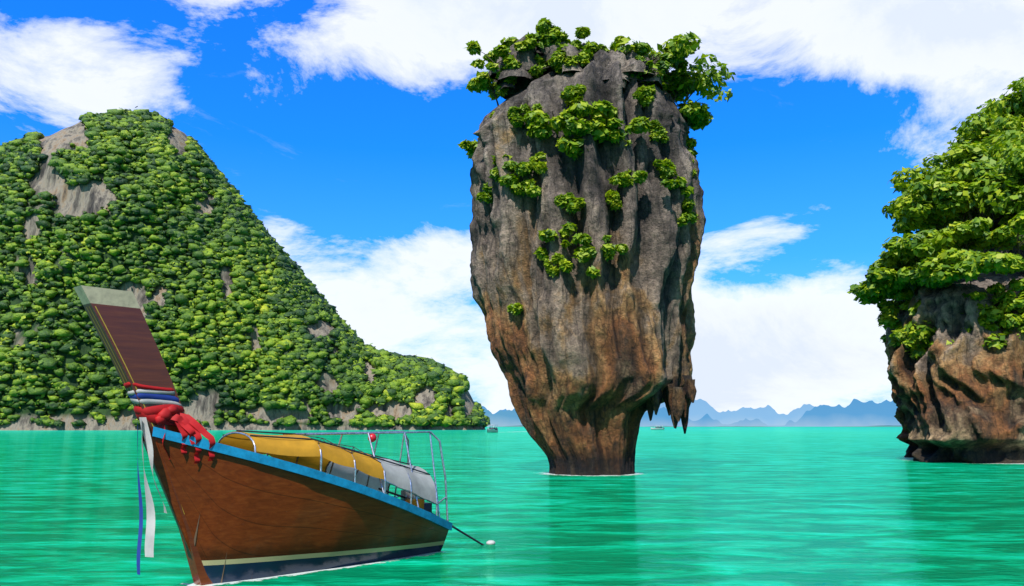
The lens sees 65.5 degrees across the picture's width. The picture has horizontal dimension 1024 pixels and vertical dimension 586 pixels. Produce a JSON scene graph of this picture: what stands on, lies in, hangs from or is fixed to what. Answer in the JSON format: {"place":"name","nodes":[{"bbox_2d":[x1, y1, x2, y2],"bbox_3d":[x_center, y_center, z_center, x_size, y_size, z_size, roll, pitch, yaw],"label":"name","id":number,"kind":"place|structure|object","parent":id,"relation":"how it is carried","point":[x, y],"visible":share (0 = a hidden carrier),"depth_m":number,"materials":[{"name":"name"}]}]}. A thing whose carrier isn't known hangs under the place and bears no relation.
{"place":"outdoors","nodes":[
{"label":"outdoors","id":0,"kind":"place"},
{"bbox_2d":[0,121,485,429],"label":"island hill","id":1,"kind":"structure","parent":0,"point":[93,195],"depth_m":470.67,"materials":[{"name":"grey stone"}]},
{"bbox_2d":[0,106,489,427],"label":"trees","id":2,"kind":"object","parent":1,"relation":"on","point":[294,298],"visible":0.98,"depth_m":476.89,"materials":[{"name":"green plant"}]},
{"bbox_2d":[474,401,521,426],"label":"mountains","id":3,"kind":"structure","parent":0,"point":[505,418],"depth_m":4939.28,"materials":[{"name":"blue stone"}]},
{"bbox_2d":[0,427,1023,585],"bbox_3d":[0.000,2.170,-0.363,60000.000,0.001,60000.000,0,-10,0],"label":"sea water","id":4,"kind":"structure","parent":0,"point":[780,506],"depth_m":20.14,"materials":[{"name":"teal liquid"}]},
{"bbox_2d":[142,427,448,583],"bbox_3d":[-3.265,3.418,12.597,1.699,2.578,5.260,-8,-13,40],"label":"boat hull","id":5,"kind":"object","parent":4,"relation":"on","point":[258,520],"visible":0.86,"depth_m":11.63,"materials":[{"name":"brown wood"}]},
{"bbox_2d":[74,285,494,585],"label":"boat fittings","id":6,"kind":"object","parent":5,"relation":"attached to","point":[118,320],"visible":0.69,"depth_m":11.10,"materials":[{"name":"brown wood"}]},
{"bbox_2d":[182,551,444,585],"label":"water foam","id":7,"kind":"object","parent":4,"relation":"on","point":[293,574],"visible":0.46,"depth_m":12.08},
{"bbox_2d":[487,425,497,432],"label":"tour boat","id":8,"kind":"object","parent":4,"relation":"on","point":[489,430],"visible":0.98,"depth_m":286.81,"materials":[{"name":"white plastic"}]},
{"bbox_2d":[469,60,705,475],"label":"rock pillar","id":9,"kind":"structure","parent":4,"relation":"in","point":[589,366],"depth_m":36.02,"materials":[{"name":"stone"}]},
{"bbox_2d":[488,33,696,433],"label":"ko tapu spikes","id":10,"kind":"object","parent":9,"relation":"on","point":[677,399],"visible":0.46,"depth_m":37.08,"materials":[{"name":"stone"}]},
{"bbox_2d":[462,17,688,94],"bbox_3d":[3.172,-11.418,38.525,11.038,3.129,3.542,0,-10,0],"label":"foliage","id":11,"kind":"object","parent":10,"relation":"attached to","point":[547,33],"depth_m":37.52,"materials":[{"name":"green plant"}]},
{"bbox_2d":[457,31,735,315],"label":"shrubs","id":12,"kind":"object","parent":9,"relation":"on","point":[536,119],"depth_m":36.14,"materials":[{"name":"green plant"}]},
{"bbox_2d":[538,472,641,475],"bbox_3d":[3.759,8.512,37.611,5.588,0.001,5.007,0,-10,0],"label":"sea foam","id":13,"kind":"object","parent":4,"relation":"on","point":[589,475],"visible":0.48,"depth_m":35.90,"materials":[{"name":"white"}]},
{"bbox_2d":[651,425,663,429],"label":"tour boat","id":14,"kind":"object","parent":4,"relation":"on","point":[659,428],"visible":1,"depth_m":504.18,"materials":[{"name":"white plastic"}]},
{"bbox_2d":[496,425,901,426],"bbox_3d":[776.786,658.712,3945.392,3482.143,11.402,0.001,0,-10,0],"label":"horizon haze","id":15,"kind":"object","parent":4,"relation":"in","point":[737,426],"visible":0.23,"depth_m":3944.97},
{"bbox_2d":[885,215,1023,463],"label":"cliff rock","id":16,"kind":"object","parent":4,"relation":"in","point":[960,399],"visible":0.61,"depth_m":47.78,"materials":[{"name":"brown stone"}]},
{"bbox_2d":[846,76,1023,359],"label":"cliff tree","id":17,"kind":"object","parent":16,"relation":"on","point":[976,177],"depth_m":51.87,"materials":[{"name":"green plant"}]},
{"bbox_2d":[902,455,1023,463],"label":"waterline foam","id":18,"kind":"object","parent":4,"relation":"on","point":[949,462],"visible":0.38,"depth_m":48.12,"materials":[{"name":"white"}]},
{"bbox_2d":[0,0,1023,414],"label":"sky","id":19,"kind":"structure","parent":0,"point":[340,124],"materials":[{"name":"blue"}]},
{"bbox_2d":[482,399,901,426],"bbox_3d":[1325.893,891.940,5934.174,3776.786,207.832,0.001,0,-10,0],"label":"mountains","id":20,"kind":"structure","parent":0,"point":[855,412],"depth_m":5927.14,"materials":[{"name":"blue stone"}]},
{"bbox_2d":[646,399,813,425],"bbox_3d":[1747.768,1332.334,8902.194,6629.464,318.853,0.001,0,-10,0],"label":"mountains","id":21,"kind":"structure","parent":0,"point":[768,415],"depth_m":8897.99,"materials":[{"name":"blue stone"}]}
]}

